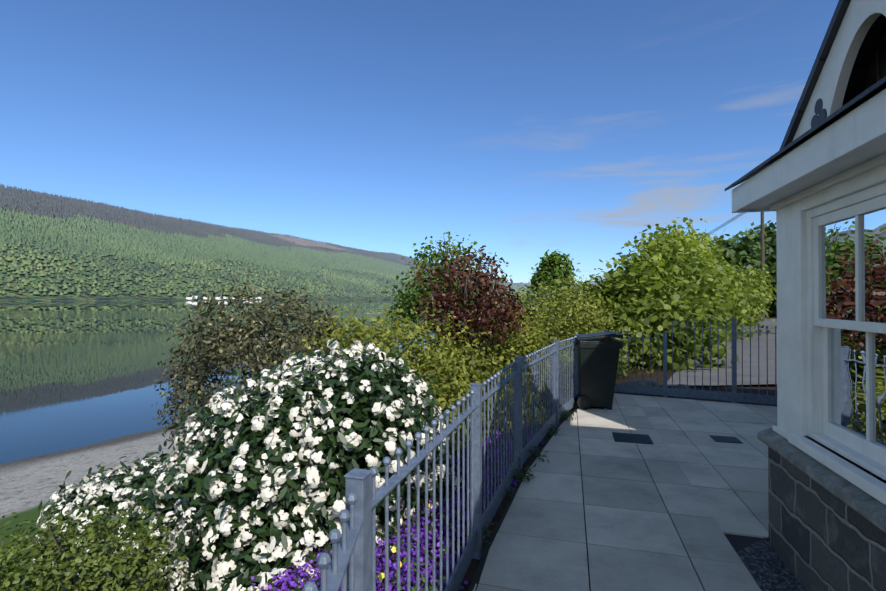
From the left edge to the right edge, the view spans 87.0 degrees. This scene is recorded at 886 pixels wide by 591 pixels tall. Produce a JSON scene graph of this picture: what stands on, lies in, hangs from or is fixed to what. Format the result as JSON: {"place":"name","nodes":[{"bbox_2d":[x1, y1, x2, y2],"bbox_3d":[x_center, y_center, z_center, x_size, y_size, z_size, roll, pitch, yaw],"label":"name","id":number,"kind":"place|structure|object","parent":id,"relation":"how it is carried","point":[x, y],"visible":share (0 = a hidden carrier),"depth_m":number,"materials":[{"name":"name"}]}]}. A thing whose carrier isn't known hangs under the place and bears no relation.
{"place":"outdoors","nodes":[
{"label":"outdoors","id":0,"kind":"place"},
{"bbox_2d":[0,299,529,463],"bbox_3d":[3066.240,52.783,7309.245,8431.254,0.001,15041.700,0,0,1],"label":"loch water","id":1,"kind":"structure","parent":0,"point":[75,374],"depth_m":39.54,"materials":[{"name":"blue liquid"}]},
{"bbox_2d":[0,188,776,590],"bbox_3d":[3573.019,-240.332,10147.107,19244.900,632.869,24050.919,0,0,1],"label":"terrain","id":2,"kind":"structure","parent":0,"point":[28,486],"depth_m":16.42,"materials":[{"name":"green plant"}]},
{"bbox_2d":[0,500,190,590],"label":"azalea shrub","id":3,"kind":"object","parent":2,"relation":"on","point":[12,574],"visible":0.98,"depth_m":3.06,"materials":[{"name":"green plant"}]},
{"bbox_2d":[10,452,288,590],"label":"rhododendron shrub","id":4,"kind":"object","parent":2,"relation":"on","point":[118,490],"visible":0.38,"depth_m":4.74,"materials":[{"name":"white plant"}]},
{"bbox_2d":[186,295,260,299],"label":"village houses","id":5,"kind":"structure","parent":2,"relation":"on","point":[190,297],"depth_m":1372.22,"materials":[{"name":"white"}]},
{"bbox_2d":[151,275,373,462],"bbox_3d":[-2.929,1.383,7.930,5.001,3.438,3.337,0,0,23],"label":"olive shrub","id":6,"kind":"object","parent":2,"relation":"on","point":[210,348],"visible":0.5,"depth_m":7.51,"materials":[{"name":"green plant"}]},
{"bbox_2d":[0,183,548,296],"bbox_3d":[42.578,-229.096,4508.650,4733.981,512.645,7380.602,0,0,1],"label":"forest hill","id":7,"kind":"structure","parent":2,"relation":"on","point":[85,208],"depth_m":1900.44,"materials":[{"name":"green plant"}]},
{"bbox_2d":[132,334,465,590],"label":"rhododendron shrub","id":8,"kind":"object","parent":2,"relation":"on","point":[285,423],"visible":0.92,"depth_m":3.64,"materials":[{"name":"white plant"}]},
{"bbox_2d":[244,398,577,590],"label":"purple flowers","id":9,"kind":"object","parent":2,"relation":"on","point":[295,585],"visible":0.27,"depth_m":3.28,"materials":[{"name":"purple plant"}]},
{"bbox_2d":[282,295,564,462],"bbox_3d":[0.166,1.300,7.921,5.704,2.668,4.400,0,0,-40],"label":"lime shrub","id":10,"kind":"object","parent":2,"relation":"on","point":[450,369],"visible":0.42,"depth_m":6.85,"materials":[{"name":"green plant"}]},
{"bbox_2d":[193,378,690,574],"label":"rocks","id":11,"kind":"object","parent":2,"relation":"on","point":[644,382],"visible":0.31,"depth_m":8.21,"materials":[{"name":"stone"}]},
{"bbox_2d":[369,232,524,377],"bbox_3d":[0.939,0.632,14.700,3.249,5.121,6.303,0,0,40],"label":"tree","id":12,"kind":"object","parent":2,"relation":"on","point":[411,294],"visible":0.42,"depth_m":13.49,"materials":[{"name":"green plant"}]},
{"bbox_2d":[408,245,535,428],"bbox_3d":[0.416,0.770,7.921,2.165,3.230,1.849,0,0,20],"label":"copper tree","id":13,"kind":"object","parent":2,"relation":"on","point":[443,298],"visible":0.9,"depth_m":7.75,"materials":[{"name":"red plant"}]},
{"bbox_2d":[527,249,576,300],"bbox_3d":[9.503,0.158,39.891,4.630,8.154,3.843,0,0,1],"label":"distant tree","id":14,"kind":"object","parent":2,"relation":"on","point":[551,262],"visible":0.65,"depth_m":39.29,"materials":[{"name":"green plant"}]},
{"bbox_2d":[459,263,648,405],"bbox_3d":[3.026,0.866,12.079,4.336,3.503,7.066,0,0,26],"label":"pale shrub","id":15,"kind":"object","parent":2,"relation":"on","point":[531,296],"visible":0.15,"depth_m":11.79,"materials":[{"name":"green plant"}]},
{"bbox_2d":[460,278,658,408],"bbox_3d":[2.926,1.028,10.556,5.396,2.887,3.683,0,0,-22],"label":"shrub","id":16,"kind":"object","parent":2,"relation":"on","point":[558,322],"visible":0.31,"depth_m":10.45,"materials":[{"name":"green plant"}]},
{"bbox_2d":[468,397,768,590],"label":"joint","id":17,"kind":"object","parent":2,"relation":"on","point":[738,543],"visible":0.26,"depth_m":3.09,"materials":[{"name":"grey concrete"}]},
{"bbox_2d":[737,537,805,590],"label":"gravel strip","id":18,"kind":"object","parent":17,"relation":"on","point":[766,566],"visible":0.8,"depth_m":2.75,"materials":[{"name":"grey gravel"}]},
{"bbox_2d":[732,88,885,504],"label":"bay window","id":19,"kind":"structure","parent":17,"relation":"on","point":[822,193],"depth_m":2.38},
{"bbox_2d":[725,76,885,190],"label":"roof edge","id":20,"kind":"object","parent":19,"relation":"on","point":[862,98],"visible":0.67,"depth_m":2.11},
{"bbox_2d":[779,0,885,149],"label":"bay gable roof slate","id":21,"kind":"object","parent":19,"relation":"on","point":[872,41],"depth_m":2.35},
{"bbox_2d":[793,0,885,140],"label":"gable bargeboard","id":22,"kind":"object","parent":19,"relation":"attached to","point":[858,21],"visible":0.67,"depth_m":2.24,"materials":[{"name":"white paint"}]},
{"bbox_2d":[811,98,826,127],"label":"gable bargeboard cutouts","id":23,"kind":"object","parent":22,"relation":"attached to","point":[821,112],"visible":0.73,"depth_m":2.43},
{"bbox_2d":[768,447,885,590],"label":"stone base wall","id":24,"kind":"structure","parent":17,"relation":"on","point":[821,538],"depth_m":2.41,"materials":[{"name":"grey stone"}]},
{"bbox_2d":[757,428,885,532],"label":"stone ledge","id":25,"kind":"object","parent":24,"relation":"on","point":[868,507],"visible":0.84,"depth_m":2.26,"materials":[{"name":"grey stone"}]},
{"bbox_2d":[473,393,776,590],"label":"patio paving","id":26,"kind":"structure","parent":2,"relation":"on","point":[709,489],"depth_m":3.60,"materials":[{"name":"grey stone"}]},
{"bbox_2d":[302,330,609,590],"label":"railing","id":27,"kind":"object","parent":26,"relation":"on","point":[351,565],"visible":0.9,"depth_m":2.54,"materials":[{"name":"grey metal"}]},
{"bbox_2d":[573,331,622,409],"bbox_3d":[2.247,1.083,6.858,0.652,1.089,0.540,0,0,9],"label":"wheelie bin","id":28,"kind":"object","parent":26,"relation":"on","point":[598,355],"visible":0.88,"depth_m":6.64,"materials":[{"name":"plastic"}]},
{"bbox_2d":[612,432,742,443],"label":"drain covers","id":29,"kind":"object","parent":26,"relation":"on","point":[633,438],"visible":0.98,"depth_m":5.26,"materials":[{"name":"grey metal"}]},
{"bbox_2d":[614,331,666,396],"bbox_3d":[3.224,1.130,7.734,0.885,1.086,0.068,0,0,26],"label":"railing","id":30,"kind":"object","parent":2,"relation":"on","point":[638,389],"visible":0.79,"depth_m":7.66,"materials":[{"name":"grey metal"}]},
{"bbox_2d":[542,217,776,372],"bbox_3d":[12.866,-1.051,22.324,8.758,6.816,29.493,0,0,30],"label":"tree","id":31,"kind":"object","parent":2,"relation":"on","point":[674,275],"visible":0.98,"depth_m":12.47,"materials":[{"name":"green plant"}]},
{"bbox_2d":[667,318,736,402],"bbox_3d":[4.052,1.013,7.338,0.958,1.316,0.068,0,0,26],"label":"fence panel","id":32,"kind":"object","parent":2,"relation":"on","point":[705,394],"depth_m":7.27,"materials":[{"name":"grey metal"}]},
{"bbox_2d":[700,212,764,320],"bbox_3d":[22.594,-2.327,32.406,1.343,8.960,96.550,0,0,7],"label":"utility pole","id":33,"kind":"object","parent":2,"relation":"on","point":[762,241],"visible":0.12,"depth_m":32.62,"materials":[{"name":"brown wood"}]},
{"bbox_2d":[703,220,776,316],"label":"tree row","id":34,"kind":"object","parent":2,"relation":"on","point":[746,249],"visible":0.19,"depth_m":43.70,"materials":[{"name":"green plant"}]},
{"bbox_2d":[737,325,776,404],"bbox_3d":[5.145,1.044,6.814,1.475,1.246,0.068,0,0,26],"label":"railing","id":35,"kind":"object","parent":2,"relation":"on","point":[756,398],"visible":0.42,"depth_m":7.01,"materials":[{"name":"grey metal"}]},
{"bbox_2d":[0,0,838,282],"label":"sky","id":36,"kind":"structure","parent":0,"point":[527,129],"materials":[{"name":"blue"}]},
{"bbox_2d":[662,318,776,386],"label":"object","id":37,"kind":"structure","parent":0,"point":[746,362],"depth_m":10.97,"materials":[{"name":"concrete"}]},
{"bbox_2d":[853,35,885,98],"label":"bay gable wall","id":38,"kind":"structure","parent":0,"point":[875,72],"depth_m":2.29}
]}

